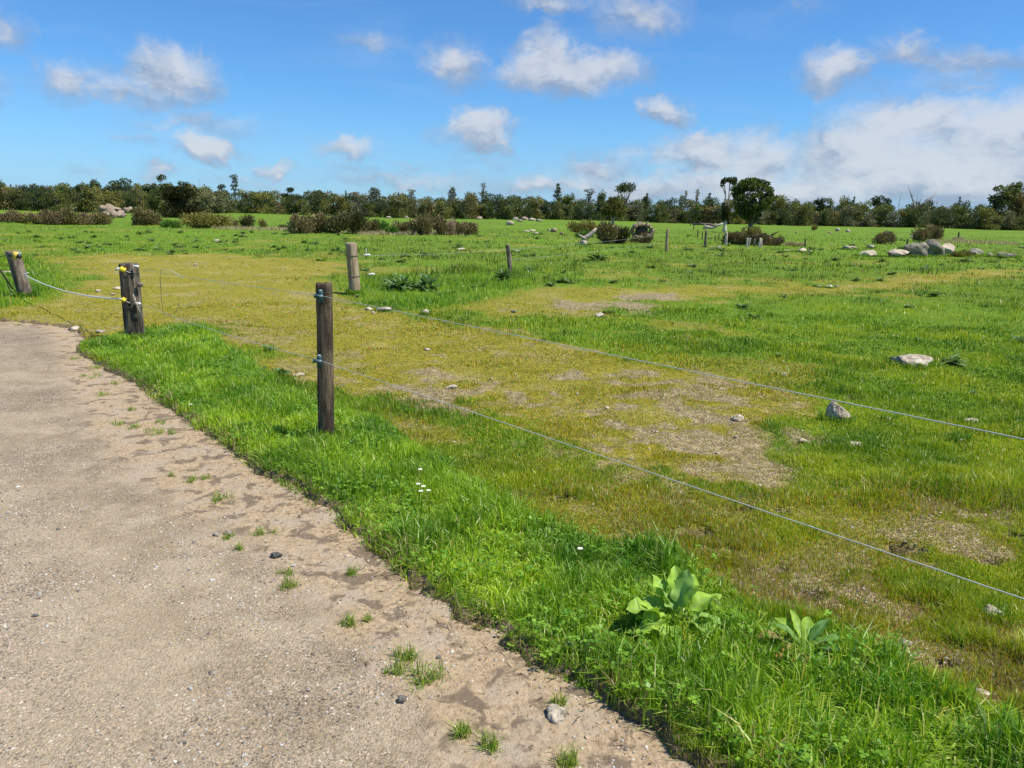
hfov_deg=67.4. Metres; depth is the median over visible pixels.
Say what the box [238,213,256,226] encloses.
shrub
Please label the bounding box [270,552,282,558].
stone
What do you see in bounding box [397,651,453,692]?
grass tuft
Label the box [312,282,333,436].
fence post
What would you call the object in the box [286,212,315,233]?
shrub
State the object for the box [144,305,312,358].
fence wire
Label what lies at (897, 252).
boulder
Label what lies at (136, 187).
tree
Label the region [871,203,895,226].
tree
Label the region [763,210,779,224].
tree
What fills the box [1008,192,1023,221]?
tree
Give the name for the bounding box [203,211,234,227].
shrub
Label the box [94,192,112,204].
tree
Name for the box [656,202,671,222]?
tree
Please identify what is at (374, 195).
tree
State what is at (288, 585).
grass tuft
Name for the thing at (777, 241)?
shrub
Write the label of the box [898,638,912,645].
stone
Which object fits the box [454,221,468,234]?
shrub
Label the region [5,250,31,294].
gate post
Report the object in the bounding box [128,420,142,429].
grass tuft
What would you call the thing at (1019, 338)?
weed rosette
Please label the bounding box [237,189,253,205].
tree
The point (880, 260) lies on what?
weed rosette
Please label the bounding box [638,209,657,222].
tree
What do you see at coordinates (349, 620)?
grass tuft
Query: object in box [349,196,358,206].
tree
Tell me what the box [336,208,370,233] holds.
shrub
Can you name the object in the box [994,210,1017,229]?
bush
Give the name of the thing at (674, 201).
tree
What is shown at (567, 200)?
tree
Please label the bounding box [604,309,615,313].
weed rosette
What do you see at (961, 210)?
tree
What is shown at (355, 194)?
tree
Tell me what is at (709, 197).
tree
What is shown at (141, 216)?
shrub
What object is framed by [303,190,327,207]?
tree
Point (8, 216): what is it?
shrub
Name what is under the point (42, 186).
tree
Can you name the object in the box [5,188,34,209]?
tree
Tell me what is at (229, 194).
tree
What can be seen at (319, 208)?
tree
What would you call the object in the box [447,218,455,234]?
shrub
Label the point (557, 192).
tree
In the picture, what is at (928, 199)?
tree
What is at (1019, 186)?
tree
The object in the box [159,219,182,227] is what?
shrub
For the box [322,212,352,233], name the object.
shrub
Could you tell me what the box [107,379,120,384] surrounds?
grass tuft
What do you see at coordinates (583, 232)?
shrub
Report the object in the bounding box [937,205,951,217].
tree
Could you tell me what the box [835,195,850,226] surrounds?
tree
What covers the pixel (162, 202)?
tree
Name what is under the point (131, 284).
gate post
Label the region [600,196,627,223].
tree
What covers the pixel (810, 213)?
tree
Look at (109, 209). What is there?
boulder
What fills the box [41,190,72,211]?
tree
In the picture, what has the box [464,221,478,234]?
shrub
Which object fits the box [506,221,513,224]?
rock
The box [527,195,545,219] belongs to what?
tree
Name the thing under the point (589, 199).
tree
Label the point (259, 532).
grass tuft
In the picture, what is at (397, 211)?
tree
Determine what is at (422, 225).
shrub
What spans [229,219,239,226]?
shrub
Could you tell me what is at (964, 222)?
tree
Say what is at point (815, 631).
dock plant
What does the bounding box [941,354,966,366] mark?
weed rosette
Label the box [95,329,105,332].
stone
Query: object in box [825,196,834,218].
tree
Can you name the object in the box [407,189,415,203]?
tree
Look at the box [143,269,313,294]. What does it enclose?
fence wire
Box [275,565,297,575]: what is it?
grass tuft
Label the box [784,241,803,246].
shrub
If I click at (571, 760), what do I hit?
grass tuft
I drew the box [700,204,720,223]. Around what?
tree
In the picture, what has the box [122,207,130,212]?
boulder
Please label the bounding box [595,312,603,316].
stone
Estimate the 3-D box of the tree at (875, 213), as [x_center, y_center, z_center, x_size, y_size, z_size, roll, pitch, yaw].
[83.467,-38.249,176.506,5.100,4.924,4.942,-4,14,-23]
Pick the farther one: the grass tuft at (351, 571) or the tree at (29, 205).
the tree at (29, 205)
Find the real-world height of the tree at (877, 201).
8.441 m
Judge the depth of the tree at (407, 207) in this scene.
183.51 m
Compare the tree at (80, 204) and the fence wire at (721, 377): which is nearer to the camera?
the fence wire at (721, 377)
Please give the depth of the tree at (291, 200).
177.89 m
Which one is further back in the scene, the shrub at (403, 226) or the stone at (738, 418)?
the shrub at (403, 226)
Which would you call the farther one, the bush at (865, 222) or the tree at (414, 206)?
the tree at (414, 206)
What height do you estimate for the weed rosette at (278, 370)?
0.087 m
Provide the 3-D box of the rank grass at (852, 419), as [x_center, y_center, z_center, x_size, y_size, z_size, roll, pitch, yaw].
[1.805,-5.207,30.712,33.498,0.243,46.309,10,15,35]
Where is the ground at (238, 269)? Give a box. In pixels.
[0,209,1023,767]
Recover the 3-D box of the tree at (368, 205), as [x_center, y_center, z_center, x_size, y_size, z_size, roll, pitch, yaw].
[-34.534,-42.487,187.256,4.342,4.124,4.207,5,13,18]
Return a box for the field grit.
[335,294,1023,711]
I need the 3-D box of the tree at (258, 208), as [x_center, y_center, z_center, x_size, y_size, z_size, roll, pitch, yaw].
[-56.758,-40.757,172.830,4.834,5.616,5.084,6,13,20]
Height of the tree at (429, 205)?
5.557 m
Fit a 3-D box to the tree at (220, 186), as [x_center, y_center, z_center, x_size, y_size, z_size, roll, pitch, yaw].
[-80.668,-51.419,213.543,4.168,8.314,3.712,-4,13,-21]
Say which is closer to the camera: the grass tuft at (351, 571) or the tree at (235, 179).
the grass tuft at (351, 571)
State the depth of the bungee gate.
10.29 m
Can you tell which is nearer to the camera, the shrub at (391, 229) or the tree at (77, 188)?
the shrub at (391, 229)
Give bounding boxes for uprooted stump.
[629,220,655,236]
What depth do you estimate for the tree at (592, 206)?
229.72 m
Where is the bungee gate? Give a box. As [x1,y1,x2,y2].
[25,275,131,302]
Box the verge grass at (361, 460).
[75,316,1023,767]
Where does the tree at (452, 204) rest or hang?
on the ground at (238, 269)
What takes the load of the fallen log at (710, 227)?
on the ground at (238, 269)
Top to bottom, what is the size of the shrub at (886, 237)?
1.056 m
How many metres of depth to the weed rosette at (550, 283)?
17.05 m
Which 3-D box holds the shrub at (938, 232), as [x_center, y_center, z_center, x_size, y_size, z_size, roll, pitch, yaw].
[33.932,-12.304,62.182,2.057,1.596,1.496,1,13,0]
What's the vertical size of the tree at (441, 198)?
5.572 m
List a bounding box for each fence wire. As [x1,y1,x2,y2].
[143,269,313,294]
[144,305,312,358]
[322,361,1023,598]
[324,296,1023,439]
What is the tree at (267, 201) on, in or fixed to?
on the ground at (238, 269)
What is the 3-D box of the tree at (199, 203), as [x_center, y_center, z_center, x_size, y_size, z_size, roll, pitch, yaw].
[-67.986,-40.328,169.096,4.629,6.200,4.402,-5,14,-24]
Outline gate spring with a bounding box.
[115,266,131,272]
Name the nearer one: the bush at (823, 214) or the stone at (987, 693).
the stone at (987, 693)
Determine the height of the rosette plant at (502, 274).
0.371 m
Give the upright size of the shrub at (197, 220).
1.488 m
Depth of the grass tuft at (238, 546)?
3.75 m
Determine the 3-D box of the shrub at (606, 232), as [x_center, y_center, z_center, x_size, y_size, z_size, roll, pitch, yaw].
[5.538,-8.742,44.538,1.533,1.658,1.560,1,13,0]
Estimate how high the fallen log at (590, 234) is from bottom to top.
0.988 m
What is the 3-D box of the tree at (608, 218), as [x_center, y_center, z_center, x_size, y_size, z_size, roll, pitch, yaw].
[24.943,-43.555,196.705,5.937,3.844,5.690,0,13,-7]
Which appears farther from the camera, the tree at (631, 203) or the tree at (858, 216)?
the tree at (631, 203)
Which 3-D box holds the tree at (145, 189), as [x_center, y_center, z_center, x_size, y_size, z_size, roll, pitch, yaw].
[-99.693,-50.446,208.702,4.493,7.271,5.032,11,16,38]
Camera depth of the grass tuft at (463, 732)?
2.45 m
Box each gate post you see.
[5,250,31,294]
[118,262,144,335]
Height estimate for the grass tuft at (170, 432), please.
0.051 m
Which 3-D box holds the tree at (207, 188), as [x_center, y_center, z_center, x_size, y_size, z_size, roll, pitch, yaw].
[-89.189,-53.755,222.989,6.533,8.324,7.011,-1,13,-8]
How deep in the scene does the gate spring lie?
9.08 m
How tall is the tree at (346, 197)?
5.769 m
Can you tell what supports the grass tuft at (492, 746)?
on the gravel road
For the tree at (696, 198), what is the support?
on the ground at (238, 269)
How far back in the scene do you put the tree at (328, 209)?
177.50 m
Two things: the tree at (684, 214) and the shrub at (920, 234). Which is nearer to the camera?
the shrub at (920, 234)
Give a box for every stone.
[68,326,78,330]
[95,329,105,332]
[208,670,216,674]
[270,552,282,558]
[376,307,390,311]
[397,695,406,702]
[446,384,456,388]
[546,703,566,724]
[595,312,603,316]
[730,414,743,421]
[825,401,850,418]
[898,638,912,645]
[976,688,989,695]
[982,604,1004,619]
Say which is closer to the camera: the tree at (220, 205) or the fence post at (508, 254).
the fence post at (508, 254)
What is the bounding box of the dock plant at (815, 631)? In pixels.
[758,609,845,664]
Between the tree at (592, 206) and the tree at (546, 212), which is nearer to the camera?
the tree at (546, 212)
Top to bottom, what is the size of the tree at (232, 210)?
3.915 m
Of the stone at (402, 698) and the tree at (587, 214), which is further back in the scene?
the tree at (587, 214)
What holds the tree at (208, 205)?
on the ground at (238, 269)
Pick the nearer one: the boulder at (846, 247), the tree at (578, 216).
the boulder at (846, 247)
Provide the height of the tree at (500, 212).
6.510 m
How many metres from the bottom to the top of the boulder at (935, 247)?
1.031 m
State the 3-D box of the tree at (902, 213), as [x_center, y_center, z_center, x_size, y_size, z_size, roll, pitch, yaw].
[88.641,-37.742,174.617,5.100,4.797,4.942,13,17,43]
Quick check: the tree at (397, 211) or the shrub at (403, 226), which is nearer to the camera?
the shrub at (403, 226)
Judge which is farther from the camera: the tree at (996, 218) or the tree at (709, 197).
the tree at (709, 197)
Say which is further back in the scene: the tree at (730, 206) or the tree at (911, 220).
the tree at (730, 206)
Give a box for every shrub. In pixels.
[0,208,23,222]
[15,212,29,222]
[22,211,49,223]
[36,208,68,224]
[57,205,84,224]
[73,212,96,224]
[90,211,114,224]
[129,205,151,224]
[146,209,162,224]
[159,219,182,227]
[178,210,220,227]
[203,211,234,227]
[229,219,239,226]
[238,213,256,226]
[258,219,267,226]
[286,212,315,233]
[304,210,328,232]
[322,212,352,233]
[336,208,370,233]
[363,219,380,231]
[376,218,389,230]
[385,225,399,233]
[391,219,409,232]
[407,212,436,234]
[431,212,448,233]
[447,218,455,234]
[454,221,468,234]
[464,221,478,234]
[566,219,587,231]
[574,230,593,236]
[579,220,597,233]
[595,221,619,243]
[615,223,631,242]
[628,236,651,242]
[641,231,653,239]
[720,230,740,244]
[734,234,757,244]
[739,225,761,235]
[752,232,771,245]
[769,236,784,245]
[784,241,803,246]
[871,230,897,243]
[909,225,932,241]
[924,224,944,239]
[949,249,974,256]
[951,236,964,239]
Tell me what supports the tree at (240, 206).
on the ground at (238, 269)
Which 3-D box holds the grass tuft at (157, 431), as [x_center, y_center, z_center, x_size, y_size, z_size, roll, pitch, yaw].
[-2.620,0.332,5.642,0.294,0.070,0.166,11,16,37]
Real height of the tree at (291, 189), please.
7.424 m
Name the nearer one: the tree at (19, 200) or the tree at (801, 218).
the tree at (19, 200)
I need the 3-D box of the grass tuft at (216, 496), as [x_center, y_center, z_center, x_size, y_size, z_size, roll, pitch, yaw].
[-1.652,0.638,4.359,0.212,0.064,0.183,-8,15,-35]
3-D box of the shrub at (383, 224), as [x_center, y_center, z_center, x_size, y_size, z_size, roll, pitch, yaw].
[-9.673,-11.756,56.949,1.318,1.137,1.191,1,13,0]
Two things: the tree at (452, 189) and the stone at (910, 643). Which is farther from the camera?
the tree at (452, 189)
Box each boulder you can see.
[98,205,105,211]
[105,207,114,212]
[113,212,122,217]
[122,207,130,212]
[842,246,856,248]
[859,250,876,255]
[887,249,908,256]
[889,354,933,366]
[903,242,928,256]
[925,239,944,255]
[942,243,954,252]
[969,248,983,253]
[997,252,1015,256]
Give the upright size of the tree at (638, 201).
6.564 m
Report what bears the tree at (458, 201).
on the ground at (238, 269)
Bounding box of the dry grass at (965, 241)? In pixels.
[210,225,1019,244]
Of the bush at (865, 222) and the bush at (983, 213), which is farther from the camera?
the bush at (865, 222)
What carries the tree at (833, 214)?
on the ground at (238, 269)
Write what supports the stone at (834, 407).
on the ground at (238, 269)
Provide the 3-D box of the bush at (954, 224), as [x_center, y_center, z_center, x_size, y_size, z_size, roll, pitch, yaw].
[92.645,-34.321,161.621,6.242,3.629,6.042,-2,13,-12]
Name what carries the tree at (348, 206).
on the ground at (238, 269)
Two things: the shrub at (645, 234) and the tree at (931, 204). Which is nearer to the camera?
the shrub at (645, 234)
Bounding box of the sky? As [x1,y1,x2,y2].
[0,0,1023,220]
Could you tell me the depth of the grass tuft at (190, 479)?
4.68 m
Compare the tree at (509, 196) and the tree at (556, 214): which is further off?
the tree at (509, 196)
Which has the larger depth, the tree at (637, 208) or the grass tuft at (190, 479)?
the tree at (637, 208)
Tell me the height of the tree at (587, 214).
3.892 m
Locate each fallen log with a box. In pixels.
[578,228,596,239]
[692,223,714,225]
[703,223,722,229]
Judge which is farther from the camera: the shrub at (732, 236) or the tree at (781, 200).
the tree at (781, 200)
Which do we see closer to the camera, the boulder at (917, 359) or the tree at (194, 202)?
the boulder at (917, 359)
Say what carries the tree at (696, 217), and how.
on the ground at (238, 269)
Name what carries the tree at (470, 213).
on the ground at (238, 269)
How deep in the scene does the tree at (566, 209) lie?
192.87 m
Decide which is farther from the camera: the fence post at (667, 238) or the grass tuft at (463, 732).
the fence post at (667, 238)
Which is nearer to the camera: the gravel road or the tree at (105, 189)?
the gravel road
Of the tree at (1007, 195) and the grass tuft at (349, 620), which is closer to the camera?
the grass tuft at (349, 620)
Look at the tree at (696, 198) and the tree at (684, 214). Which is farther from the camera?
the tree at (696, 198)
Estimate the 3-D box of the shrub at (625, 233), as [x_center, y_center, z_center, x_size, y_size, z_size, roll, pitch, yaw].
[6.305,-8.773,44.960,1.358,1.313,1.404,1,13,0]
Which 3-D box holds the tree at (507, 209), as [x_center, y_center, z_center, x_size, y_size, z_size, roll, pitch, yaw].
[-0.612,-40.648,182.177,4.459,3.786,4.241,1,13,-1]
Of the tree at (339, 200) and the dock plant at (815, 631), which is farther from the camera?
the tree at (339, 200)
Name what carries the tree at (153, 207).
on the ground at (238, 269)
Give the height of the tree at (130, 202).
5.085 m
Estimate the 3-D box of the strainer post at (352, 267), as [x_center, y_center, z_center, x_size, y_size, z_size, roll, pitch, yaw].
[-3.043,-2.092,14.761,0.290,1.239,0.237,1,13,0]
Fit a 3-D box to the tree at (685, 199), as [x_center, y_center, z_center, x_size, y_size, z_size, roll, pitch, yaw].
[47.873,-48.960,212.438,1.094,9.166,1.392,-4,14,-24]
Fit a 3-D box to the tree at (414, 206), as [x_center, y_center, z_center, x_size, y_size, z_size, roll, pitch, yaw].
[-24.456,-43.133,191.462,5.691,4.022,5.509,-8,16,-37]
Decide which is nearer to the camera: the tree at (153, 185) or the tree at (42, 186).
the tree at (153, 185)
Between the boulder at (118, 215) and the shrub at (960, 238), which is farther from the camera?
the boulder at (118, 215)
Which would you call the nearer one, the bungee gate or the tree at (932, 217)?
the bungee gate
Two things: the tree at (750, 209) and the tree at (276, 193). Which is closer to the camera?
the tree at (750, 209)
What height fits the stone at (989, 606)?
0.052 m
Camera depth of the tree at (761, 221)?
180.17 m
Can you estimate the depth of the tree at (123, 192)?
172.83 m
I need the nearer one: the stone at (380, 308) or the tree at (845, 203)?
the stone at (380, 308)
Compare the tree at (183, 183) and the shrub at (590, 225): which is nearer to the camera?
the shrub at (590, 225)
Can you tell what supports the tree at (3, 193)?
on the ground at (238, 269)
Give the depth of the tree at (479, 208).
195.82 m
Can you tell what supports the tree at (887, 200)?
on the ground at (238, 269)
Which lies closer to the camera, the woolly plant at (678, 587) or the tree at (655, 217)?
the woolly plant at (678, 587)
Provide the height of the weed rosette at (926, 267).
0.236 m
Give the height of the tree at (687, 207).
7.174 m
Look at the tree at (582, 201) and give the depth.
202.29 m
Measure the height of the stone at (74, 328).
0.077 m
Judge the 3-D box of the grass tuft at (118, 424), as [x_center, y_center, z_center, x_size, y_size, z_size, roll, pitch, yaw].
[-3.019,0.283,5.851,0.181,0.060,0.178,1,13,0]
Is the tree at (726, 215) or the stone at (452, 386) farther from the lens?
the tree at (726, 215)
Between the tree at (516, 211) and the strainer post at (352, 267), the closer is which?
the strainer post at (352, 267)
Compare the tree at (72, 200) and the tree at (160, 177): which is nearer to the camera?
the tree at (72, 200)
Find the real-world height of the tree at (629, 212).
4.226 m
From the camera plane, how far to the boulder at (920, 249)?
35.61 m
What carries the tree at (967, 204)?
on the ground at (238, 269)
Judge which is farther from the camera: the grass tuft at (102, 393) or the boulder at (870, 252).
the boulder at (870, 252)
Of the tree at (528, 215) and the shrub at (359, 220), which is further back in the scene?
the tree at (528, 215)
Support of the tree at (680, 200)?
on the ground at (238, 269)
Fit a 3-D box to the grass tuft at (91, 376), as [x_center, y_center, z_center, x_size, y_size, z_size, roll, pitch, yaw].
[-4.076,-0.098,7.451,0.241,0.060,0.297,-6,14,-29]
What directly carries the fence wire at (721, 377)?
attached to the fence post at (325, 371)
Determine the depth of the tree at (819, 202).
190.54 m
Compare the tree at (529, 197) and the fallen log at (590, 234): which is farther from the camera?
the tree at (529, 197)
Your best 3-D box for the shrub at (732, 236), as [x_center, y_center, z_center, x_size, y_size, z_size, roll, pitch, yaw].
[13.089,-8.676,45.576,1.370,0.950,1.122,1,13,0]
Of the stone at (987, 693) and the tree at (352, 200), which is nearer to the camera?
the stone at (987, 693)
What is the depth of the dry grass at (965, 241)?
56.42 m
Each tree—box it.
[0,179,12,202]
[0,183,6,209]
[0,186,23,209]
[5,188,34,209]
[19,183,41,209]
[21,191,40,210]
[28,183,52,191]
[36,185,55,210]
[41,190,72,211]
[54,182,76,210]
[63,189,80,210]
[70,181,95,212]
[74,183,84,192]
[80,184,101,212]
[89,178,101,200]
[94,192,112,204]
[100,190,124,209]
[101,184,111,203]
[107,183,121,201]
[109,178,132,206]
[113,190,127,206]
[121,191,139,212]
[126,182,142,200]
[127,183,150,210]
[138,185,150,195]
[140,191,154,208]
[145,187,162,212]
[150,183,158,198]
[152,193,171,212]
[155,174,172,201]
[156,185,204,217]
[177,180,189,186]
[186,184,199,205]
[196,187,209,205]
[196,188,216,212]
[204,184,213,193]
[210,189,226,213]
[214,184,228,197]
[214,190,231,212]
[223,192,234,207]
[225,199,242,212]
[229,174,240,208]
[233,196,248,212]
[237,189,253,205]
[243,191,256,212]
[250,191,272,213]
[262,191,276,213]
[268,190,281,209]
[272,200,286,214]
[276,196,288,214]
[281,187,295,208]
[283,193,300,214]
[289,199,314,214]
[303,189,320,213]
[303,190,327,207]
[310,197,327,213]
[316,190,337,215]
[331,193,349,215]
[341,194,350,203]
[344,199,358,213]
[347,192,359,201]
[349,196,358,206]
[350,196,367,213]
[356,192,372,211]
[363,201,379,216]
[368,187,387,212]
[371,199,386,216]
[381,194,394,217]
[388,193,407,217]
[400,194,414,217]
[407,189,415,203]
[409,204,420,217]
[415,200,429,218]
[417,195,434,208]
[419,199,432,217]
[427,200,439,216]
[429,200,452,218]
[436,197,448,212]
[443,198,464,211]
[444,199,458,217]
[448,186,456,213]
[454,201,468,218]
[463,194,479,218]
[464,191,478,215]
[471,203,486,218]
[478,191,494,210]
[480,183,485,201]
[481,200,494,218]
[487,194,505,219]
[499,198,513,211]
[501,195,523,205]
[502,205,518,219]
[508,194,527,219]
[520,205,534,218]
[521,196,537,212]
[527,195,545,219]
[539,200,554,218]
[547,199,566,219]
[551,183,564,212]
[562,192,575,215]
[562,203,574,219]
[570,198,584,217]
[572,203,585,220]
[575,199,587,219]
[581,205,599,220]
[584,188,595,205]
[584,201,597,217]
[591,198,605,220]
[594,190,606,213]
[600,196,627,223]
[603,214,616,220]
[612,195,629,220]
[614,181,636,203]
[625,205,635,220]
[626,199,635,212]
[627,202,644,221]
[634,198,645,220]
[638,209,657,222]
[641,193,651,215]
[642,197,657,215]
[649,204,662,222]
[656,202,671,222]
[663,196,678,222]
[667,208,683,222]
[676,195,684,214]
[677,210,689,223]
[683,190,687,209]
[683,199,694,218]
[687,201,703,223]
[694,189,699,206]
[696,198,711,222]
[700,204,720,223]
[705,197,719,222]
[706,193,713,207]
[712,206,722,223]
[717,198,737,223]
[720,176,737,231]
[728,206,746,223]
[731,176,779,227]
[754,211,768,224]
[762,201,780,223]
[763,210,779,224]
[773,195,791,223]
[773,207,785,224]
[780,203,793,225]
[782,198,799,225]
[787,202,810,225]
[801,201,818,221]
[802,202,814,225]
[810,212,826,225]
[812,197,829,218]
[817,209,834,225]
[824,208,840,223]
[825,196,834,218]
[830,212,848,226]
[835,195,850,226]
[839,205,859,226]
[848,202,869,226]
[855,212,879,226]
[858,200,873,218]
[868,208,885,226]
[870,195,886,208]
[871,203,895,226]
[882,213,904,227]
[883,198,894,213]
[896,208,908,226]
[901,204,926,227]
[908,187,935,224]
[913,202,932,227]
[924,199,934,218]
[925,212,942,221]
[929,207,949,226]
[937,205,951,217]
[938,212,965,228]
[950,204,968,224]
[956,212,978,228]
[960,199,970,228]
[963,204,989,229]
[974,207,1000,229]
[987,194,1006,221]
[988,185,1020,208]
[989,181,1023,221]
[989,214,1006,229]
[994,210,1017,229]
[1007,215,1023,230]
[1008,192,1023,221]
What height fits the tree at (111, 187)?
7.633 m
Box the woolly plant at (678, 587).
[626,565,721,652]
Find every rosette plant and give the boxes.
[377,268,420,290]
[412,273,442,291]
[492,268,513,280]
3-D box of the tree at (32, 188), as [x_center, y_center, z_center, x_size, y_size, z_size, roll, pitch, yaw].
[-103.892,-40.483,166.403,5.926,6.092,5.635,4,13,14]
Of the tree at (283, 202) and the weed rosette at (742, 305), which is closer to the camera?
the weed rosette at (742, 305)
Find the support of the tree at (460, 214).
on the ground at (238, 269)
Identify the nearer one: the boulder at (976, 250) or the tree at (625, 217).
the boulder at (976, 250)
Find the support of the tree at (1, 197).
on the ground at (238, 269)
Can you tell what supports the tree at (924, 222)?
on the ground at (238, 269)
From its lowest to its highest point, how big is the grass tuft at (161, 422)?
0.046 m
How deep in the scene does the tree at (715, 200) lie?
211.92 m
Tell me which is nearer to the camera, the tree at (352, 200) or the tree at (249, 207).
the tree at (249, 207)
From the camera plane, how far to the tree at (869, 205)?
186.76 m
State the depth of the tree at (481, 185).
215.28 m
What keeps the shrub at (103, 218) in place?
on the ground at (238, 269)
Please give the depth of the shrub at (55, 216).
60.48 m
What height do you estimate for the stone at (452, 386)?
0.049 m
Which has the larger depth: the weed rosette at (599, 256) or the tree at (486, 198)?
the tree at (486, 198)
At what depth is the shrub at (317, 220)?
51.96 m
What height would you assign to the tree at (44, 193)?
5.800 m
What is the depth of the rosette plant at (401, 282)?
15.59 m
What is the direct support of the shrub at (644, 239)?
on the ground at (238, 269)
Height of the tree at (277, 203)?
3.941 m
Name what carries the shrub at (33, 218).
on the ground at (238, 269)
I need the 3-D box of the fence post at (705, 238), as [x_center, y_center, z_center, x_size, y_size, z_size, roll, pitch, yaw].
[10.555,-7.806,41.899,0.158,1.151,0.144,1,13,0]
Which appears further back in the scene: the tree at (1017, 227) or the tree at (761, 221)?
the tree at (761, 221)
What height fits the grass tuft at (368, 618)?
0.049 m
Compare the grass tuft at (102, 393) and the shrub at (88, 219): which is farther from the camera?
the shrub at (88, 219)
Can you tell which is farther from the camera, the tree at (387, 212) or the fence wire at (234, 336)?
the tree at (387, 212)
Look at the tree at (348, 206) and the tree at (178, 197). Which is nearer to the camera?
the tree at (178, 197)
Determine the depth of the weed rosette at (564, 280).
18.06 m
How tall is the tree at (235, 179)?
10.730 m
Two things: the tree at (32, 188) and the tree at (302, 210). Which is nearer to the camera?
the tree at (32, 188)
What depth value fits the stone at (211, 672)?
2.75 m
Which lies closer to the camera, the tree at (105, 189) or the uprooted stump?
the uprooted stump
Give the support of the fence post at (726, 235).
on the ground at (238, 269)
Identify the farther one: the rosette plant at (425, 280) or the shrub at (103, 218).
the shrub at (103, 218)
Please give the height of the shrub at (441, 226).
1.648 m
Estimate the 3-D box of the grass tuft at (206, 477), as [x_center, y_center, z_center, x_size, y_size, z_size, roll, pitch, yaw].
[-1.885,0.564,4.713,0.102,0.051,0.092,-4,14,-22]
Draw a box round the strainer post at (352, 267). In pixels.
[345,242,360,290]
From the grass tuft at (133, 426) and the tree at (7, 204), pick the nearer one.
the grass tuft at (133, 426)
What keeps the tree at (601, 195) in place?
on the ground at (238, 269)
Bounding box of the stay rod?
[0,269,12,288]
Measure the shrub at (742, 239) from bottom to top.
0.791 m
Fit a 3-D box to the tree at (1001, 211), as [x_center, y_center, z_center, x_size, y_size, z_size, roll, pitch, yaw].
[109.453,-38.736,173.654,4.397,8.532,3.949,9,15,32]
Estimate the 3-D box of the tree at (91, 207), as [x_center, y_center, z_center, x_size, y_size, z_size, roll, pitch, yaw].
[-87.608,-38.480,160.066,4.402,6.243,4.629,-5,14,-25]
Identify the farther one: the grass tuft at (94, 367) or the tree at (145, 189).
the tree at (145, 189)
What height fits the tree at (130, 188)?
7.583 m
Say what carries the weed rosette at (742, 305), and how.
on the ground at (238, 269)
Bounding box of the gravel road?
[0,322,694,767]
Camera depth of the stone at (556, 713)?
2.54 m
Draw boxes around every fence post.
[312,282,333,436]
[506,245,512,270]
[665,229,668,251]
[704,230,707,244]
[724,232,727,244]
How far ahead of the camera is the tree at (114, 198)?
163.05 m
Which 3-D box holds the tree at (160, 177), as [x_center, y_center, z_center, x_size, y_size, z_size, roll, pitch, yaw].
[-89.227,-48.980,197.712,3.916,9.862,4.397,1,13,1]
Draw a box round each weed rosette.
[275,367,289,375]
[545,282,557,285]
[555,277,572,282]
[585,253,609,260]
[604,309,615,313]
[714,252,725,256]
[736,302,749,309]
[747,313,761,317]
[876,258,887,261]
[917,264,931,269]
[928,291,941,295]
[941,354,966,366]
[1007,334,1023,342]
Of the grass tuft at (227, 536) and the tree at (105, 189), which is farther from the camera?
the tree at (105, 189)
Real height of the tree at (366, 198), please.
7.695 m
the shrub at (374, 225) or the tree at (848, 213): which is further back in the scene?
the tree at (848, 213)
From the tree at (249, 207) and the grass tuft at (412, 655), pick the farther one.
the tree at (249, 207)
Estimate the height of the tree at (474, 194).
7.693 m
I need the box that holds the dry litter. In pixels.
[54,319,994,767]
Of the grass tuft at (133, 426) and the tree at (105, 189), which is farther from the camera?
the tree at (105, 189)
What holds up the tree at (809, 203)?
on the ground at (238, 269)
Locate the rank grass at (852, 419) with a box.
[0,233,1020,646]
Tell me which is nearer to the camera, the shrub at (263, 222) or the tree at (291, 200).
the shrub at (263, 222)
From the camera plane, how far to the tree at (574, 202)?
236.49 m
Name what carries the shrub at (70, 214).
on the ground at (238, 269)
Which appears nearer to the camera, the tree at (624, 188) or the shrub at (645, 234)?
the shrub at (645, 234)
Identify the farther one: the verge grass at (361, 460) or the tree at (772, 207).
the tree at (772, 207)
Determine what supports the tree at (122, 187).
on the ground at (238, 269)
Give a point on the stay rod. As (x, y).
(6, 279)
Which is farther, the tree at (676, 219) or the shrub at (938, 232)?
the tree at (676, 219)
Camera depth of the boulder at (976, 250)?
39.34 m
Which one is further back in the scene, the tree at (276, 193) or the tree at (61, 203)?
the tree at (276, 193)
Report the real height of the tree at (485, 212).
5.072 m
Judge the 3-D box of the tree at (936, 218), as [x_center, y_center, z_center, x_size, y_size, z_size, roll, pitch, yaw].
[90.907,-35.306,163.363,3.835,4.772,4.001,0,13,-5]
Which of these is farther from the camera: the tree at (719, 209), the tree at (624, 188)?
the tree at (624, 188)
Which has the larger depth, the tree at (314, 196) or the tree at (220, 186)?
the tree at (220, 186)
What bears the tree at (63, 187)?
on the ground at (238, 269)
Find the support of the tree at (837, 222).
on the ground at (238, 269)
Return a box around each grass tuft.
[80,371,104,378]
[87,363,102,368]
[96,389,112,396]
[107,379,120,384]
[107,418,124,425]
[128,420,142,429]
[143,426,164,435]
[153,419,165,424]
[167,428,176,434]
[183,472,196,483]
[201,473,210,480]
[207,488,234,504]
[219,532,237,541]
[231,541,246,551]
[244,526,286,537]
[271,572,304,590]
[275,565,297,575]
[334,610,358,627]
[342,564,364,576]
[362,611,375,623]
[382,652,410,677]
[385,639,426,665]
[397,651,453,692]
[439,711,477,740]
[465,724,511,757]
[541,689,571,706]
[546,731,590,767]
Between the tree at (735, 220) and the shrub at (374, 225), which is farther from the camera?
the tree at (735, 220)
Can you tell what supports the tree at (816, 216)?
on the ground at (238, 269)
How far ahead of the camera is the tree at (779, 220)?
187.09 m

